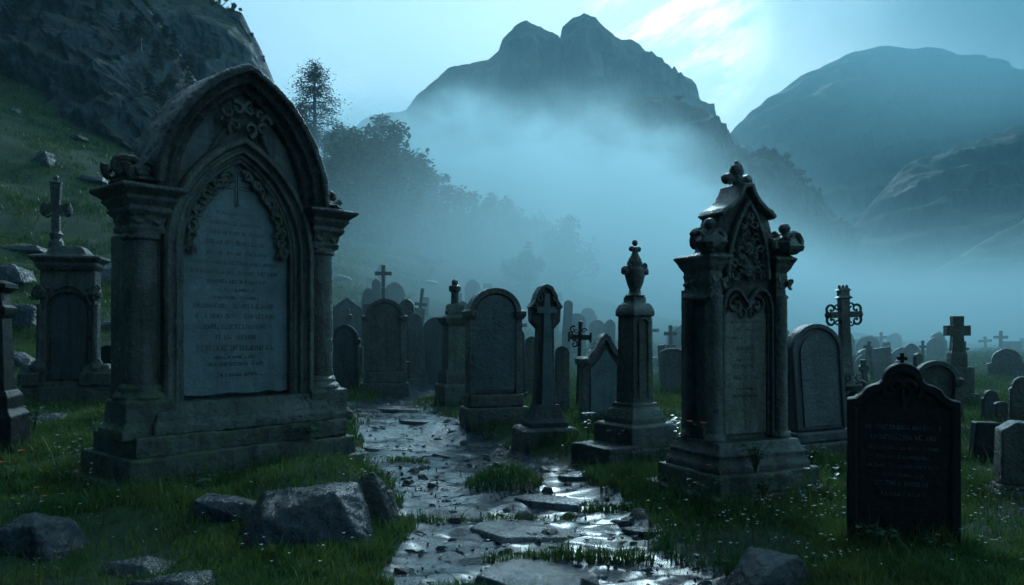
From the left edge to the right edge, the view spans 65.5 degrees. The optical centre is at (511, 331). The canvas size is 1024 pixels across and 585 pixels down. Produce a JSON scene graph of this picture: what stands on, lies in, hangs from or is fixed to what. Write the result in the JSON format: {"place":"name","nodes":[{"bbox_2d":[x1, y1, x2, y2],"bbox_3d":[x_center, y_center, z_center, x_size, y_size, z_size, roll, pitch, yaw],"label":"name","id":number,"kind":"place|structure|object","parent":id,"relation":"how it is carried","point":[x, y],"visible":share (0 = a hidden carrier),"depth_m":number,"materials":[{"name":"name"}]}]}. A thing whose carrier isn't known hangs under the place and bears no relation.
{"place":"outdoors","nodes":[
{"label":"outdoors","id":0,"kind":"place"},
{"bbox_2d":[0,0,196,151],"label":"crag","id":1,"kind":"structure","parent":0,"point":[83,63],"depth_m":63.17,"materials":[{"name":"stone"}]},
{"bbox_2d":[3,0,36,15],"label":"woodland tree","id":2,"kind":"object","parent":1,"relation":"on","point":[23,3],"visible":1,"depth_m":64.65,"materials":[{"name":"green plant"}]},
{"bbox_2d":[122,14,153,53],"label":"woodland tree","id":3,"kind":"object","parent":1,"relation":"on","point":[140,20],"visible":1,"depth_m":67.84,"materials":[{"name":"green plant"}]},
{"bbox_2d":[147,39,163,74],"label":"woodland tree","id":4,"kind":"object","parent":1,"relation":"on","point":[156,51],"visible":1,"depth_m":66.94,"materials":[{"name":"green plant"}]},
{"bbox_2d":[151,81,173,106],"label":"woodland tree","id":5,"kind":"object","parent":1,"relation":"on","point":[161,98],"visible":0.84,"depth_m":63.73,"materials":[{"name":"green plant"}]},
{"bbox_2d":[165,30,182,58],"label":"woodland tree","id":6,"kind":"object","parent":1,"relation":"on","point":[173,35],"visible":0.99,"depth_m":70.95,"materials":[{"name":"green plant"}]},
{"bbox_2d":[142,0,274,83],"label":"cliff","id":7,"kind":"structure","parent":0,"point":[215,37],"depth_m":98.01,"materials":[{"name":"stone"}]},
{"bbox_2d":[322,160,597,298],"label":"wooded hillside","id":8,"kind":"structure","parent":0,"point":[480,265],"depth_m":72.66,"materials":[{"name":"plant"}]},
{"bbox_2d":[287,58,353,153],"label":"conifer tree","id":9,"kind":"object","parent":8,"relation":"on","point":[313,89],"visible":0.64,"depth_m":81.70,"materials":[{"name":"green plant"}]},
{"bbox_2d":[319,125,357,156],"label":"conifer tree","id":10,"kind":"object","parent":8,"relation":"on","point":[345,131],"visible":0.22,"depth_m":81.85,"materials":[{"name":"green plant"}]},
{"bbox_2d":[324,126,374,205],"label":"woodland tree","id":11,"kind":"object","parent":8,"relation":"on","point":[345,144],"visible":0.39,"depth_m":75.84,"materials":[{"name":"green plant"}]},
{"bbox_2d":[325,142,384,241],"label":"woodland tree","id":12,"kind":"object","parent":8,"relation":"on","point":[351,163],"visible":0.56,"depth_m":68.70,"materials":[{"name":"green plant"}]},
{"bbox_2d":[333,153,383,236],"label":"woodland tree","id":13,"kind":"object","parent":8,"relation":"on","point":[371,168],"visible":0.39,"depth_m":69.49,"materials":[{"name":"green plant"}]},
{"bbox_2d":[358,113,410,158],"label":"woodland tree","id":14,"kind":"object","parent":8,"relation":"on","point":[379,121],"visible":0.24,"depth_m":82.31,"materials":[{"name":"green plant"}]},
{"bbox_2d":[347,172,426,248],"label":"woodland tree","id":15,"kind":"object","parent":8,"relation":"on","point":[412,201],"visible":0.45,"depth_m":68.64,"materials":[{"name":"green plant"}]},
{"bbox_2d":[348,162,426,247],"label":"woodland tree","id":16,"kind":"object","parent":8,"relation":"on","point":[392,176],"visible":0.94,"depth_m":67.34,"materials":[{"name":"green plant"}]},
{"bbox_2d":[362,119,437,191],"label":"woodland tree","id":17,"kind":"object","parent":8,"relation":"on","point":[397,138],"visible":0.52,"depth_m":78.38,"materials":[{"name":"green plant"}]},
{"bbox_2d":[379,156,438,211],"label":"woodland tree","id":18,"kind":"object","parent":8,"relation":"on","point":[429,170],"visible":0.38,"depth_m":78.26,"materials":[{"name":"green plant"}]},
{"bbox_2d":[392,154,434,201],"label":"woodland tree","id":19,"kind":"object","parent":8,"relation":"on","point":[407,170],"visible":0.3,"depth_m":77.06,"materials":[{"name":"green plant"}]},
{"bbox_2d":[426,171,450,213],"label":"woodland tree","id":20,"kind":"object","parent":8,"relation":"on","point":[446,177],"visible":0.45,"depth_m":81.49,"materials":[{"name":"green plant"}]},
{"bbox_2d":[416,185,481,240],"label":"woodland tree","id":21,"kind":"object","parent":8,"relation":"on","point":[443,211],"visible":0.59,"depth_m":75.77,"materials":[{"name":"green plant"}]},
{"bbox_2d":[474,199,500,235],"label":"woodland tree","id":22,"kind":"object","parent":8,"relation":"on","point":[481,215],"visible":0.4,"depth_m":80.89,"materials":[{"name":"green plant"}]},
{"bbox_2d":[467,194,516,234],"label":"woodland tree","id":23,"kind":"object","parent":8,"relation":"on","point":[502,205],"visible":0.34,"depth_m":81.46,"materials":[{"name":"green plant"}]},
{"bbox_2d":[483,196,533,244],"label":"woodland tree","id":24,"kind":"object","parent":8,"relation":"on","point":[506,206],"visible":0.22,"depth_m":82.50,"materials":[{"name":"green plant"}]},
{"bbox_2d":[491,216,526,265],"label":"woodland tree","id":25,"kind":"object","parent":8,"relation":"on","point":[517,236],"visible":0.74,"depth_m":77.30,"materials":[{"name":"green plant"}]},
{"bbox_2d":[490,206,551,258],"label":"woodland tree","id":26,"kind":"object","parent":8,"relation":"on","point":[499,214],"visible":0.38,"depth_m":80.96,"materials":[{"name":"green plant"}]},
{"bbox_2d":[529,217,551,255],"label":"woodland tree","id":27,"kind":"object","parent":8,"relation":"on","point":[549,223],"visible":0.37,"depth_m":81.38,"materials":[{"name":"green plant"}]},
{"bbox_2d":[536,213,601,289],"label":"woodland tree","id":28,"kind":"object","parent":8,"relation":"on","point":[566,219],"visible":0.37,"depth_m":69.02,"materials":[{"name":"green plant"}]},
{"bbox_2d":[0,76,1023,584],"bbox_3d":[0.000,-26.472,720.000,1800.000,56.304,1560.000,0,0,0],"label":"ground","id":29,"kind":"structure","parent":0,"point":[604,526],"depth_m":8.16,"materials":[{"name":"plant"}]},
{"bbox_2d":[0,280,29,455],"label":"pillar monument","id":30,"kind":"object","parent":29,"relation":"on","point":[14,420],"visible":0.66,"depth_m":8.86,"materials":[{"name":"black stone"}]},
{"bbox_2d":[0,264,37,286],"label":"outcrop","id":31,"kind":"object","parent":29,"relation":"on","point":[15,274],"visible":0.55,"depth_m":29.52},
{"bbox_2d":[12,303,35,330],"bbox_3d":[-14.571,-0.211,23.635,1.320,1.231,0.978,0,-3,0],"label":"outcrop","id":32,"kind":"object","parent":29,"relation":"on","point":[25,317],"visible":0.19,"depth_m":23.30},
{"bbox_2d":[0,243,48,253],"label":"outcrop","id":33,"kind":"object","parent":29,"relation":"on","point":[27,248],"visible":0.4,"depth_m":33.83,"materials":[{"name":"stone"}]},
{"bbox_2d":[14,352,35,367],"bbox_3d":[-11.404,0.738,18.471,0.810,0.529,0.624,4,-2,0],"label":"outcrop","id":34,"kind":"object","parent":29,"relation":"on","point":[21,359],"visible":0.3,"depth_m":18.29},
{"bbox_2d":[30,151,56,167],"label":"outcrop","id":35,"kind":"object","parent":29,"relation":"on","point":[45,159],"visible":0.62,"depth_m":45.33,"materials":[{"name":"stone"}]},
{"bbox_2d":[0,512,90,562],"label":"boulder","id":36,"kind":"object","parent":29,"relation":"on","point":[31,534],"visible":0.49,"depth_m":4.98,"materials":[{"name":"stone"}]},
{"bbox_2d":[16,175,110,405],"bbox_3d":[-8.238,-0.516,14.862,1.711,4.774,0.839,0,0,-14],"label":"cross topped monument","id":37,"kind":"object","parent":29,"relation":"on","point":[67,363],"visible":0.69,"depth_m":14.70,"materials":[{"name":"stone"}]},
{"bbox_2d":[75,175,107,184],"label":"outcrop","id":38,"kind":"object","parent":29,"relation":"on","point":[96,179],"visible":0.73,"depth_m":45.82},
{"bbox_2d":[98,555,174,578],"bbox_3d":[-2.239,1.427,4.748,0.376,0.173,0.316,-3,0,0],"label":"boulder","id":39,"kind":"object","parent":29,"relation":"on","point":[137,564],"visible":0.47,"depth_m":4.67,"materials":[{"name":"stone"}]},
{"bbox_2d":[126,570,217,584],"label":"boulder","id":40,"kind":"object","parent":29,"relation":"on","point":[176,578],"visible":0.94,"depth_m":4.11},
{"bbox_2d":[69,64,363,487],"bbox_3d":[-2.873,-0.490,8.004,1.299,4.246,2.550,0,0,42],"label":"gothic monument","id":41,"kind":"object","parent":29,"relation":"on","point":[226,213],"visible":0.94,"depth_m":7.69,"materials":[{"name":"grey stone"}]},
{"bbox_2d":[193,493,256,522],"bbox_3d":[-2.017,1.293,5.669,0.432,0.247,0.300,4,1,0],"label":"boulder","id":42,"kind":"object","parent":29,"relation":"on","point":[221,507],"visible":0.56,"depth_m":5.55,"materials":[{"name":"stone"}]},
{"bbox_2d":[0,74,450,416],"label":"hill grass","id":43,"kind":"structure","parent":29,"relation":"on","point":[405,253],"depth_m":45.95,"materials":[{"name":"plant"}]},
{"bbox_2d":[236,482,374,552],"bbox_3d":[-1.449,1.400,5.372,1.046,0.698,0.597,-4,-3,-6],"label":"boulder","id":44,"kind":"object","parent":29,"relation":"on","point":[335,509],"visible":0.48,"depth_m":5.21,"materials":[{"name":"stone"}]},
{"bbox_2d":[293,415,327,445],"bbox_3d":[-2.068,0.995,7.993,0.257,0.324,0.459,0,0,23],"label":"leafy weed","id":45,"kind":"object","parent":29,"relation":"on","point":[312,427],"visible":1,"depth_m":8.01,"materials":[{"name":"green plant"}]},
{"bbox_2d":[325,153,356,226],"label":"woodland tree","id":46,"kind":"object","parent":29,"relation":"on","point":[339,162],"visible":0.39,"depth_m":67.03,"materials":[{"name":"green plant"}]},
{"bbox_2d":[333,324,360,389],"bbox_3d":[-3.753,0.715,17.907,0.691,1.767,0.219,0,0,-8],"label":"headstone","id":47,"kind":"object","parent":29,"relation":"on","point":[346,340],"visible":0.77,"depth_m":17.87,"materials":[{"name":"grey stone"}]},
{"bbox_2d":[333,297,362,342],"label":"headstone","id":48,"kind":"object","parent":29,"relation":"on","point":[339,309],"visible":0.35,"depth_m":25.88,"materials":[{"name":"grey stone"}]},
{"bbox_2d":[372,278,380,301],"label":"headstone","id":49,"kind":"object","parent":29,"relation":"on","point":[376,288],"visible":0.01,"depth_m":30.02,"materials":[{"name":"stone"}]},
{"bbox_2d":[358,472,399,528],"bbox_3d":[-1.016,1.342,5.880,0.342,0.607,0.270,-3,1,0],"label":"boulder","id":50,"kind":"object","parent":29,"relation":"on","point":[378,494],"visible":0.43,"depth_m":5.81,"materials":[{"name":"stone"}]},
{"bbox_2d":[360,445,407,450],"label":"flat slab","id":51,"kind":"structure","parent":29,"relation":"on","point":[371,447],"depth_m":9.94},
{"bbox_2d":[360,299,409,396],"bbox_3d":[-2.860,0.460,17.900,1.091,2.384,0.473,0,0,-10],"label":"headstone","id":52,"kind":"object","parent":29,"relation":"on","point":[384,320],"visible":0.75,"depth_m":17.78,"materials":[{"name":"stone"}]},
{"bbox_2d":[385,282,404,303],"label":"headstone","id":53,"kind":"object","parent":29,"relation":"on","point":[394,291],"visible":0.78,"depth_m":31.91,"materials":[{"name":"stone"}]},
{"bbox_2d":[376,406,421,412],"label":"flat slab","id":54,"kind":"structure","parent":29,"relation":"on","point":[390,409],"depth_m":14.27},
{"bbox_2d":[399,299,414,360],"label":"headstone","id":55,"kind":"object","parent":29,"relation":"on","point":[407,306],"visible":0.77,"depth_m":20.98,"materials":[{"name":"stone"}]},
{"bbox_2d":[407,313,427,383],"bbox_3d":[-2.391,0.542,19.986,0.507,2.002,0.218,-3,1,-7],"label":"headstone","id":56,"kind":"object","parent":29,"relation":"on","point":[418,374],"visible":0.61,"depth_m":19.93,"materials":[{"name":"stone"}]},
{"bbox_2d":[414,288,426,326],"bbox_3d":[-3.053,-0.287,26.000,0.398,2.249,0.299,7,0,0],"label":"stone cross","id":57,"kind":"object","parent":29,"relation":"on","point":[420,310],"visible":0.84,"depth_m":25.95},
{"bbox_2d":[402,479,448,486],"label":"flat slab","id":58,"kind":"structure","parent":29,"relation":"on","point":[422,483],"depth_m":7.50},
{"bbox_2d":[423,317,442,382],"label":"headstone","id":59,"kind":"object","parent":29,"relation":"on","point":[432,328],"visible":0.43,"depth_m":20.14,"materials":[{"name":"grey stone"}]},
{"bbox_2d":[435,279,465,405],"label":"ball pillar","id":60,"kind":"structure","parent":29,"relation":"on","point":[450,384],"depth_m":14.65,"materials":[{"name":"stone"}]},
{"bbox_2d":[465,279,480,303],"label":"headstone","id":61,"kind":"object","parent":29,"relation":"on","point":[472,286],"visible":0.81,"depth_m":40.05,"materials":[{"name":"stone"}]},
{"bbox_2d":[459,288,528,431],"bbox_3d":[-0.260,0.445,11.368,0.930,2.124,0.418,0,0,-18],"label":"headstone","id":62,"kind":"object","parent":29,"relation":"on","point":[493,317],"visible":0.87,"depth_m":11.25,"materials":[{"name":"stone"}]},
{"bbox_2d":[2,420,996,583],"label":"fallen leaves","id":63,"kind":"object","parent":29,"relation":"on","point":[476,518],"visible":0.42,"depth_m":5.51,"materials":[{"name":"brown plant"}]},
{"bbox_2d":[0,389,1022,584],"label":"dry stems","id":64,"kind":"object","parent":29,"relation":"on","point":[783,536],"visible":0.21,"depth_m":5.72,"materials":[{"name":"plant"}]},
{"bbox_2d":[0,247,1023,584],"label":"grass","id":65,"kind":"structure","parent":29,"relation":"on","point":[914,561],"depth_m":5.85,"materials":[{"name":"plant"}]},
{"bbox_2d":[500,250,545,289],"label":"conifer tree","id":66,"kind":"object","parent":29,"relation":"on","point":[532,264],"visible":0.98,"depth_m":51.47,"materials":[{"name":"green plant"}]},
{"bbox_2d":[522,331,527,398],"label":"headstone","id":67,"kind":"object","parent":29,"relation":"on","point":[524,391],"visible":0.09,"depth_m":15.46,"materials":[{"name":"grey stone"}]},
{"bbox_2d":[32,409,1022,567],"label":"white wildflowers","id":68,"kind":"object","parent":29,"relation":"on","point":[698,524],"visible":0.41,"depth_m":5.69,"materials":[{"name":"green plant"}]},
{"bbox_2d":[470,517,585,543],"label":"flat slab","id":69,"kind":"structure","parent":29,"relation":"on","point":[500,530],"depth_m":5.77,"materials":[{"name":"stone"}]},
{"bbox_2d":[525,336,534,393],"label":"headstone","id":70,"kind":"object","parent":29,"relation":"on","point":[529,348],"visible":0.37,"depth_m":16.94,"materials":[{"name":"stone"}]},
{"bbox_2d":[474,556,599,584],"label":"flat slab","id":71,"kind":"structure","parent":29,"relation":"on","point":[520,571],"depth_m":4.89,"materials":[{"name":"stone"}]},
{"bbox_2d":[347,385,731,584],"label":"path rubble","id":72,"kind":"object","parent":29,"relation":"on","point":[560,561],"visible":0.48,"depth_m":6.52,"materials":[{"name":"stone"}]},
{"bbox_2d":[512,284,577,454],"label":"cross slab","id":73,"kind":"structure","parent":29,"relation":"on","point":[544,416],"depth_m":9.55,"materials":[{"name":"stone"}]},
{"bbox_2d":[514,493,586,511],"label":"flat slab","id":74,"kind":"structure","parent":29,"relation":"on","point":[551,502],"depth_m":6.66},
{"bbox_2d":[555,346,569,410],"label":"headstone","id":75,"kind":"object","parent":29,"relation":"on","point":[562,369],"visible":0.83,"depth_m":13.96,"materials":[{"name":"stone"}]},
{"bbox_2d":[562,300,572,353],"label":"headstone","id":76,"kind":"object","parent":29,"relation":"on","point":[567,314],"visible":0.77,"depth_m":25.96,"materials":[{"name":"grey stone"}]},
{"bbox_2d":[545,224,603,288],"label":"woodland tree","id":77,"kind":"object","parent":29,"relation":"on","point":[569,250],"visible":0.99,"depth_m":65.75,"materials":[{"name":"green plant"}]},
{"bbox_2d":[571,313,587,353],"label":"headstone","id":78,"kind":"object","parent":29,"relation":"on","point":[577,318],"visible":0.31,"depth_m":28.96,"materials":[{"name":"stone"}]},
{"bbox_2d":[557,471,601,481],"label":"flat slab","id":79,"kind":"structure","parent":29,"relation":"on","point":[573,476],"depth_m":7.71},
{"bbox_2d":[568,321,591,406],"bbox_3d":[1.228,0.707,14.630,0.440,1.802,0.089,2,0,12],"label":"iron cross","id":80,"kind":"object","parent":29,"relation":"on","point":[579,336],"visible":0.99,"depth_m":14.61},
{"bbox_2d":[581,308,596,334],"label":"headstone","id":81,"kind":"object","parent":29,"relation":"on","point":[589,315],"visible":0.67,"depth_m":35.20,"materials":[{"name":"stone"}]},
{"bbox_2d":[575,333,617,423],"bbox_3d":[1.356,0.812,11.776,0.810,1.562,0.289,0,0,-14],"label":"headstone","id":82,"kind":"object","parent":29,"relation":"on","point":[596,363],"visible":0.57,"depth_m":11.68,"materials":[{"name":"stone"}]},
{"bbox_2d":[589,320,604,348],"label":"headstone","id":83,"kind":"object","parent":29,"relation":"on","point":[596,328],"visible":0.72,"depth_m":29.00,"materials":[{"name":"stone"}]},
{"bbox_2d":[571,240,676,467],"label":"urn pillar","id":84,"kind":"structure","parent":29,"relation":"on","point":[635,410],"depth_m":8.59,"materials":[{"name":"stone"}]},
{"bbox_2d":[621,526,665,535],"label":"flat slab","id":85,"kind":"structure","parent":29,"relation":"on","point":[634,530],"depth_m":5.78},
{"bbox_2d":[659,348,681,392],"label":"headstone","id":86,"kind":"object","parent":29,"relation":"on","point":[670,361],"visible":0.72,"depth_m":17.96,"materials":[{"name":"stone"}]},
{"bbox_2d":[644,160,832,510],"bbox_3d":[1.919,0.075,6.803,1.268,3.069,1.016,0,0,-24],"label":"gothic stele","id":87,"kind":"object","parent":29,"relation":"on","point":[736,266],"visible":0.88,"depth_m":6.67,"materials":[{"name":"grey stone"}]},
{"bbox_2d":[736,441,771,472],"bbox_3d":[1.964,1.000,6.353,0.240,0.247,0.264,0,0,-41],"label":"ivy clump","id":88,"kind":"object","parent":87,"relation":"on","point":[755,456],"visible":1,"depth_m":6.32,"materials":[{"name":"green plant"}]},
{"bbox_2d":[723,547,814,584],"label":"boulder","id":89,"kind":"object","parent":29,"relation":"on","point":[757,566],"visible":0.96,"depth_m":4.40,"materials":[{"name":"stone"}]},
{"bbox_2d":[787,324,846,455],"bbox_3d":[3.397,0.757,8.903,0.858,1.683,0.380,-2,-2,-16],"label":"headstone","id":90,"kind":"object","parent":29,"relation":"on","point":[816,390],"visible":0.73,"depth_m":8.81,"materials":[{"name":"grey stone"}]},
{"bbox_2d":[825,284,867,405],"bbox_3d":[4.275,0.545,10.196,0.600,2.291,0.520,-2,0,-8],"label":"ornate cross","id":91,"kind":"object","parent":29,"relation":"on","point":[853,383],"visible":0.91,"depth_m":10.14,"materials":[{"name":"grey stone"}]},
{"bbox_2d":[856,336,879,351],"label":"headstone","id":92,"kind":"object","parent":29,"relation":"on","point":[862,341],"visible":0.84,"depth_m":32.18,"materials":[{"name":"stone"}]},
{"bbox_2d":[856,517,902,547],"bbox_3d":[2.169,1.218,4.753,0.267,0.182,0.299,0,0,0],"label":"leafy weed","id":93,"kind":"object","parent":29,"relation":"on","point":[877,533],"visible":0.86,"depth_m":4.73,"materials":[{"name":"green plant"}]},
{"bbox_2d":[869,346,891,379],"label":"headstone","id":94,"kind":"object","parent":29,"relation":"on","point":[880,360],"visible":0.51,"depth_m":22.11,"materials":[{"name":"stone"}]},
{"bbox_2d":[886,333,901,347],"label":"headstone","id":95,"kind":"object","parent":29,"relation":"on","point":[894,340],"visible":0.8,"depth_m":41.67,"materials":[{"name":"stone"}]},
{"bbox_2d":[846,353,960,550],"bbox_3d":[2.421,0.892,4.939,0.640,1.515,0.152,0,0,22],"label":"headstone","id":96,"kind":"object","parent":29,"relation":"on","point":[903,444],"visible":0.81,"depth_m":4.89,"materials":[{"name":"black stone"}]},
{"bbox_2d":[926,337,944,355],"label":"headstone","id":97,"kind":"object","parent":29,"relation":"on","point":[936,345],"visible":0.82,"depth_m":30.75,"materials":[{"name":"stone"}]},
{"bbox_2d":[917,360,964,400],"bbox_3d":[6.074,1.009,11.409,0.688,1.183,0.219,0,0,8],"label":"headstone","id":98,"kind":"object","parent":29,"relation":"on","point":[946,378],"visible":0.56,"depth_m":11.36,"materials":[{"name":"stone"}]},
{"bbox_2d":[943,316,980,404],"bbox_3d":[8.662,0.684,15.500,0.653,1.961,0.522,0,0,6],"label":"stone cross","id":99,"kind":"object","parent":29,"relation":"on","point":[956,330],"visible":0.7,"depth_m":15.39,"materials":[{"name":"stone"}]},
{"bbox_2d":[969,421,1000,462],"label":"headstone","id":100,"kind":"object","parent":29,"relation":"on","point":[982,438],"visible":0.45,"depth_m":8.62,"materials":[{"name":"black stone"}]},
{"bbox_2d":[981,390,999,420],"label":"headstone","id":101,"kind":"object","parent":29,"relation":"on","point":[989,398],"visible":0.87,"depth_m":12.48,"materials":[{"name":"grey stone"}]},
{"bbox_2d":[993,401,1007,421],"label":"headstone","id":102,"kind":"object","parent":29,"relation":"on","point":[1001,407],"visible":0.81,"depth_m":11.89,"materials":[{"name":"grey stone"}]},
{"bbox_2d":[987,420,1023,497],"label":"headstone","id":103,"kind":"object","parent":29,"relation":"on","point":[1009,453],"visible":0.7,"depth_m":6.73,"materials":[{"name":"stone"}]},
{"bbox_2d":[987,349,1023,377],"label":"headstone","id":104,"kind":"object","parent":29,"relation":"on","point":[1009,362],"visible":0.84,"depth_m":22.75,"materials":[{"name":"stone"}]},
{"bbox_2d":[1008,376,1023,420],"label":"headstone","id":105,"kind":"object","parent":29,"relation":"on","point":[1016,400],"visible":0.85,"depth_m":11.43,"materials":[{"name":"stone"}]},
{"bbox_2d":[328,13,866,246],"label":"mountain","id":106,"kind":"structure","parent":0,"point":[510,108],"depth_m":559.27,"materials":[{"name":"stone"}]},
{"bbox_2d":[216,0,1023,157],"label":"sky","id":107,"kind":"structure","parent":0,"point":[738,54],"materials":[{"name":"blue"}]},
{"bbox_2d":[496,97,940,332],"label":"fog","id":108,"kind":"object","parent":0,"point":[646,173],"visible":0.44,"depth_m":241.88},
{"bbox_2d":[730,45,1023,224],"bbox_3d":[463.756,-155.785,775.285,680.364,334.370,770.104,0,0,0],"label":"mountain","id":109,"kind":"structure","parent":0,"point":[854,133],"depth_m":748.89,"materials":[{"name":"stone"}]},
{"bbox_2d":[853,124,1023,286],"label":"mountain spur","id":110,"kind":"structure","parent":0,"point":[921,217],"depth_m":447.99,"materials":[{"name":"stone"}]},
{"bbox_2d":[907,219,1023,319],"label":"fog","id":111,"kind":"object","parent":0,"point":[984,279],"visible":0.29,"depth_m":274.91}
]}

